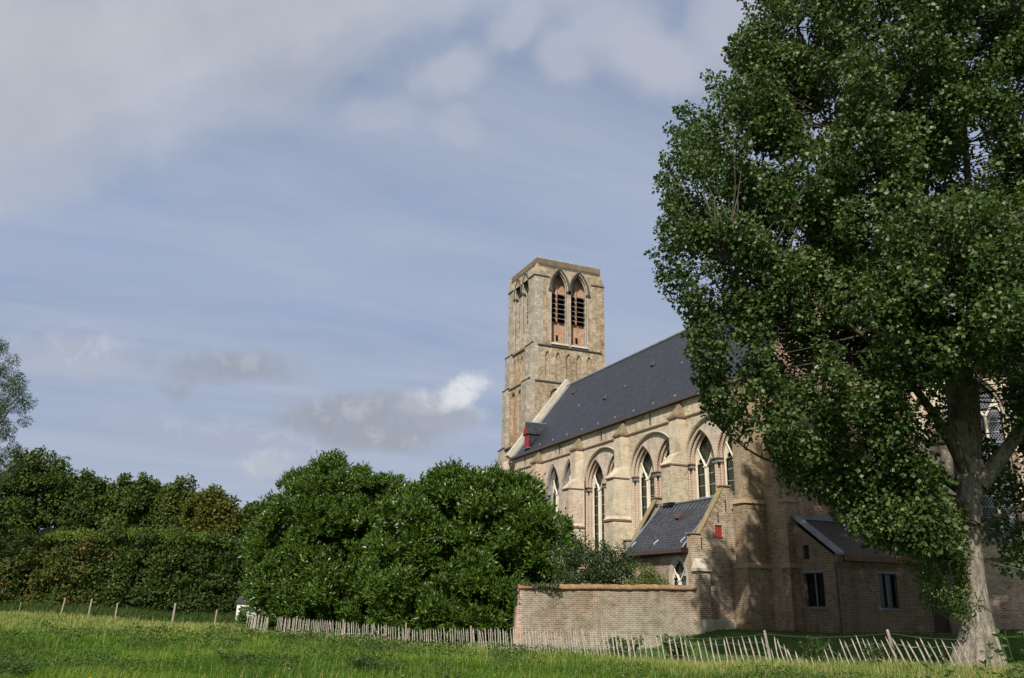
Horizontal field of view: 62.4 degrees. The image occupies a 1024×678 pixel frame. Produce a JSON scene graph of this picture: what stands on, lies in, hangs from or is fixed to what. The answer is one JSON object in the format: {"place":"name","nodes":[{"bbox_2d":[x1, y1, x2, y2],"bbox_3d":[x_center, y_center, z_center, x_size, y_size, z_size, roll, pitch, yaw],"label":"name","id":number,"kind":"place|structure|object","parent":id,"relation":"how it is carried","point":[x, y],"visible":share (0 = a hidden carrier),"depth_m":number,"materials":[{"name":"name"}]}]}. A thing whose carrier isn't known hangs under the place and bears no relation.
{"place":"outdoors","nodes":[
{"label":"outdoors","id":0,"kind":"place"},
{"bbox_2d":[0,609,1023,677],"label":"meadow grass","id":1,"kind":"structure","parent":0,"point":[156,651],"depth_m":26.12,"materials":[{"name":"green plant"}]},
{"bbox_2d":[0,593,1023,677],"bbox_3d":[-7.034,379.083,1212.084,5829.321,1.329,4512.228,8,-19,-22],"label":"ground","id":2,"kind":"structure","parent":0,"point":[852,650],"depth_m":34.82,"materials":[{"name":"green plant"}]},
{"bbox_2d":[0,656,37,677],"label":"weed plant","id":3,"kind":"object","parent":2,"relation":"on","point":[24,670],"visible":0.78,"depth_m":20.02,"materials":[{"name":"green plant"}]},
{"bbox_2d":[0,336,38,485],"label":"willow tree","id":4,"kind":"object","parent":2,"relation":"on","point":[4,402],"visible":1,"depth_m":71.60,"materials":[{"name":"green plant"}]},
{"bbox_2d":[0,526,69,603],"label":"hedge bush","id":5,"kind":"object","parent":2,"relation":"on","point":[19,564],"visible":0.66,"depth_m":72.39,"materials":[{"name":"green plant"}]},
{"bbox_2d":[0,445,78,591],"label":"maple tree","id":6,"kind":"object","parent":2,"relation":"on","point":[36,479],"visible":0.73,"depth_m":87.47,"materials":[{"name":"green plant"}]},
{"bbox_2d":[19,526,128,612],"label":"hedge bush","id":7,"kind":"object","parent":2,"relation":"on","point":[76,572],"visible":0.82,"depth_m":71.65,"materials":[{"name":"green plant"}]},
{"bbox_2d":[42,467,116,563],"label":"maple tree","id":8,"kind":"object","parent":2,"relation":"on","point":[76,513],"visible":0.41,"depth_m":87.66,"materials":[{"name":"green plant"}]},
{"bbox_2d":[87,599,92,615],"bbox_3d":[-31.335,20.061,62.700,0.210,1.521,0.126,1,-17,-1],"label":"wooden post","id":9,"kind":"object","parent":2,"relation":"on","point":[90,607],"visible":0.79,"depth_m":62.69,"materials":[{"name":"beige wood"}]},
{"bbox_2d":[90,471,165,583],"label":"maple tree","id":10,"kind":"object","parent":2,"relation":"on","point":[128,503],"visible":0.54,"depth_m":88.02,"materials":[{"name":"green plant"}]},
{"bbox_2d":[82,522,191,612],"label":"hedge bush","id":11,"kind":"object","parent":2,"relation":"on","point":[135,575],"visible":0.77,"depth_m":71.62,"materials":[{"name":"green plant"}]},
{"bbox_2d":[0,600,295,627],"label":"grass","id":12,"kind":"structure","parent":2,"relation":"on","point":[134,613],"depth_m":64.53,"materials":[{"name":"green plant"}]},
{"bbox_2d":[171,603,176,622],"bbox_3d":[-24.896,20.290,62.142,0.216,1.671,0.148,1,-17,-1],"label":"wooden post","id":13,"kind":"object","parent":2,"relation":"on","point":[173,615],"visible":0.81,"depth_m":62.14,"materials":[{"name":"beige wood"}]},
{"bbox_2d":[150,472,200,566],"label":"maple tree","id":14,"kind":"object","parent":2,"relation":"on","point":[168,508],"visible":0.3,"depth_m":88.90,"materials":[{"name":"green plant"}]},
{"bbox_2d":[141,526,241,615],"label":"hedge bush","id":15,"kind":"object","parent":2,"relation":"on","point":[189,596],"visible":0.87,"depth_m":71.71,"materials":[{"name":"green plant"}]},
{"bbox_2d":[177,483,242,566],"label":"maple tree","id":16,"kind":"object","parent":2,"relation":"on","point":[206,509],"visible":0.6,"depth_m":86.86,"materials":[{"name":"green plant"}]},
{"bbox_2d":[198,535,246,616],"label":"hedge bush","id":17,"kind":"object","parent":2,"relation":"on","point":[237,562],"visible":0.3,"depth_m":72.12,"materials":[{"name":"green plant"}]},
{"bbox_2d":[216,648,262,665],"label":"weed plant","id":18,"kind":"object","parent":2,"relation":"on","point":[232,655],"visible":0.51,"depth_m":25.06,"materials":[{"name":"green plant"}]},
{"bbox_2d":[235,596,259,621],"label":"white shed","id":19,"kind":"structure","parent":2,"relation":"on","point":[239,602],"depth_m":65.69,"materials":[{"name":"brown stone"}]},
{"bbox_2d":[233,500,267,539],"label":"maple tree","id":20,"kind":"object","parent":2,"relation":"on","point":[248,511],"visible":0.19,"depth_m":88.48,"materials":[{"name":"green plant"}]},
{"bbox_2d":[234,448,451,632],"bbox_3d":[-12.010,14.449,60.005,16.721,13.635,11.506,-6,-18,20],"label":"laurel bush","id":21,"kind":"object","parent":2,"relation":"on","point":[308,566],"visible":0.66,"depth_m":57.18,"materials":[{"name":"green plant"}]},
{"bbox_2d":[339,654,382,671],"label":"weed plant","id":22,"kind":"object","parent":2,"relation":"on","point":[363,660],"visible":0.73,"depth_m":24.29,"materials":[{"name":"green plant"}]},
{"bbox_2d":[436,670,461,677],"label":"weed plant","id":23,"kind":"object","parent":2,"relation":"on","point":[456,675],"visible":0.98,"depth_m":19.68,"materials":[{"name":"green plant"}]},
{"bbox_2d":[445,630,469,645],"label":"weed plant","id":24,"kind":"object","parent":2,"relation":"on","point":[456,637],"visible":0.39,"depth_m":40.86,"materials":[{"name":"green plant"}]},
{"bbox_2d":[355,455,589,641],"bbox_3d":[-2.277,12.516,49.818,13.627,11.566,9.415,-4,-18,14],"label":"laurel bush","id":25,"kind":"object","parent":2,"relation":"on","point":[495,531],"visible":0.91,"depth_m":47.63,"materials":[{"name":"green plant"}]},
{"bbox_2d":[68,617,954,677],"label":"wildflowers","id":26,"kind":"object","parent":2,"relation":"on","point":[402,675],"visible":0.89,"depth_m":22.09,"materials":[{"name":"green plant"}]},
{"bbox_2d":[497,256,604,464],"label":"church tower","id":27,"kind":"structure","parent":2,"relation":"on","point":[556,334],"depth_m":104.66,"materials":[{"name":"brick"}]},
{"bbox_2d":[546,528,639,584],"bbox_3d":[4.263,12.447,42.953,4.622,5.447,3.742,-7,-19,24],"label":"leafy shrub","id":28,"kind":"object","parent":2,"relation":"on","point":[616,570],"visible":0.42,"depth_m":42.85,"materials":[{"name":"green plant"}]},
{"bbox_2d":[513,583,696,649],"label":"garden wall","id":29,"kind":"structure","parent":2,"relation":"on","point":[649,611],"depth_m":38.79,"materials":[{"name":"brick"}]},
{"bbox_2d":[512,580,560,647],"bbox_3d":[1.100,12.447,37.758,2.226,3.219,0.420,2,-17,-2],"label":"ivy plant","id":30,"kind":"object","parent":29,"relation":"attached to","point":[528,582],"visible":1,"depth_m":38.09,"materials":[{"name":"green plant"}]},
{"bbox_2d":[605,636,643,655],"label":"weed plant","id":31,"kind":"object","parent":2,"relation":"on","point":[624,642],"visible":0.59,"depth_m":32.12,"materials":[{"name":"green plant"}]},
{"bbox_2d":[246,614,1006,669],"bbox_3d":[-2.527,13.439,38.279,2.667,1.914,45.367,16,-22,-39],"label":"picket fence","id":32,"kind":"object","parent":2,"relation":"on","point":[890,644],"visible":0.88,"depth_m":29.61,"materials":[{"name":"wood"}]},
{"bbox_2d":[621,560,672,584],"bbox_3d":[6.593,12.746,41.288,2.581,3.750,2.058,-3,-18,13],"label":"leafy shrub","id":33,"kind":"object","parent":2,"relation":"on","point":[648,577],"visible":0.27,"depth_m":41.24,"materials":[{"name":"green plant"}]},
{"bbox_2d":[620,485,735,633],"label":"sacristy","id":34,"kind":"structure","parent":2,"relation":"on","point":[695,538],"depth_m":42.03,"materials":[{"name":"brick"}]},
{"bbox_2d":[673,561,685,584],"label":"window","id":35,"kind":"structure","parent":34,"relation":"in","point":[680,575],"depth_m":41.93,"materials":[{"name":"white glass"}]},
{"bbox_2d":[656,633,699,658],"bbox_3d":[6.059,11.336,31.126,1.338,0.935,1.357,15,-22,-37],"label":"weed plant","id":36,"kind":"object","parent":2,"relation":"on","point":[673,648],"visible":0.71,"depth_m":30.98,"materials":[{"name":"green plant"}]},
{"bbox_2d":[487,628,1023,666],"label":"lawn grass","id":37,"kind":"structure","parent":2,"relation":"on","point":[834,654],"depth_m":34.18,"materials":[{"name":"green plant"}]},
{"bbox_2d":[500,262,1023,631],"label":"church","id":38,"kind":"structure","parent":2,"relation":"on","point":[612,449],"depth_m":48.16,"materials":[{"name":"brick"}]},
{"bbox_2d":[553,473,558,512],"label":"window","id":39,"kind":"structure","parent":38,"relation":"in","point":[556,484],"depth_m":63.00,"materials":[{"name":"white glass"}]},
{"bbox_2d":[593,465,604,549],"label":"window","id":40,"kind":"structure","parent":38,"relation":"in","point":[598,480],"depth_m":56.94,"materials":[{"name":"white glass"}]},
{"bbox_2d":[640,451,654,519],"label":"window","id":41,"kind":"structure","parent":38,"relation":"in","point":[646,477],"depth_m":52.10,"materials":[{"name":"white glass"}]},
{"bbox_2d":[696,435,715,498],"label":"window","id":42,"kind":"structure","parent":38,"relation":"in","point":[707,486],"depth_m":46.88,"materials":[{"name":"white glass"}]},
{"bbox_2d":[725,433,734,494],"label":"window","id":43,"kind":"structure","parent":38,"relation":"in","point":[728,450],"depth_m":45.02,"materials":[{"name":"white glass"}]},
{"bbox_2d":[979,383,1018,537],"bbox_3d":[25.295,6.261,44.616,1.845,8.323,0.313,-6,-19,20],"label":"window","id":44,"kind":"structure","parent":38,"relation":"in","point":[989,421],"depth_m":44.92,"materials":[{"name":"white glass"}]},
{"bbox_2d":[799,635,832,662],"bbox_3d":[9.505,9.595,26.010,1.211,0.948,0.903,8,-19,-22],"label":"weed plant","id":45,"kind":"object","parent":2,"relation":"on","point":[818,652],"visible":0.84,"depth_m":25.98,"materials":[{"name":"green plant"}]},
{"bbox_2d":[643,0,1023,667],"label":"poplar tree","id":46,"kind":"object","parent":2,"relation":"on","point":[901,120],"visible":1,"depth_m":26.41,"materials":[{"name":"green plant"}]},
{"bbox_2d":[791,514,961,633],"bbox_3d":[17.660,11.273,40.577,8.150,5.920,3.192,8,-19,-22],"label":"annex","id":47,"kind":"object","parent":2,"relation":"on","point":[850,586],"visible":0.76,"depth_m":38.94,"materials":[{"name":"brick"}]},
{"bbox_2d":[802,570,827,608],"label":"window","id":48,"kind":"structure","parent":47,"relation":"in","point":[814,578],"depth_m":39.09,"materials":[{"name":"black glass"}]},
{"bbox_2d":[876,571,902,610],"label":"window","id":49,"kind":"structure","parent":47,"relation":"in","point":[886,578],"depth_m":39.11,"materials":[{"name":"black glass"}]},
{"bbox_2d":[931,589,949,632],"bbox_3d":[20.193,12.849,39.971,1.090,2.040,0.122,8,-19,-22],"label":"door","id":50,"kind":"structure","parent":47,"relation":"in","point":[941,625],"depth_m":39.86,"materials":[{"name":"red paint"}]},
{"bbox_2d":[860,642,898,664],"bbox_3d":[10.700,9.195,24.554,0.642,0.731,0.990,16,-23,-40],"label":"weed plant","id":51,"kind":"object","parent":2,"relation":"on","point":[876,654],"visible":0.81,"depth_m":24.57,"materials":[{"name":"green plant"}]},
{"bbox_2d":[921,651,953,677],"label":"weed plant","id":52,"kind":"object","parent":2,"relation":"on","point":[949,672],"visible":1,"depth_m":10.74,"materials":[{"name":"green plant"}]},
{"bbox_2d":[974,628,1022,677],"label":"weed plant","id":53,"kind":"object","parent":2,"relation":"on","point":[985,661],"visible":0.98,"depth_m":10.41,"materials":[{"name":"green plant"}]},
{"bbox_2d":[991,629,1023,677],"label":"weed plant","id":54,"kind":"object","parent":2,"relation":"on","point":[998,630],"visible":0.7,"depth_m":11.53,"materials":[{"name":"green plant"}]},
{"bbox_2d":[993,644,1023,677],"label":"weed plant","id":55,"kind":"object","parent":2,"relation":"on","point":[1010,672],"visible":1,"depth_m":9.62,"materials":[{"name":"green plant"}]},
{"bbox_2d":[0,0,1023,590],"label":"sky","id":56,"kind":"structure","parent":0,"point":[241,241],"materials":[{"name":"blue"}]}
]}

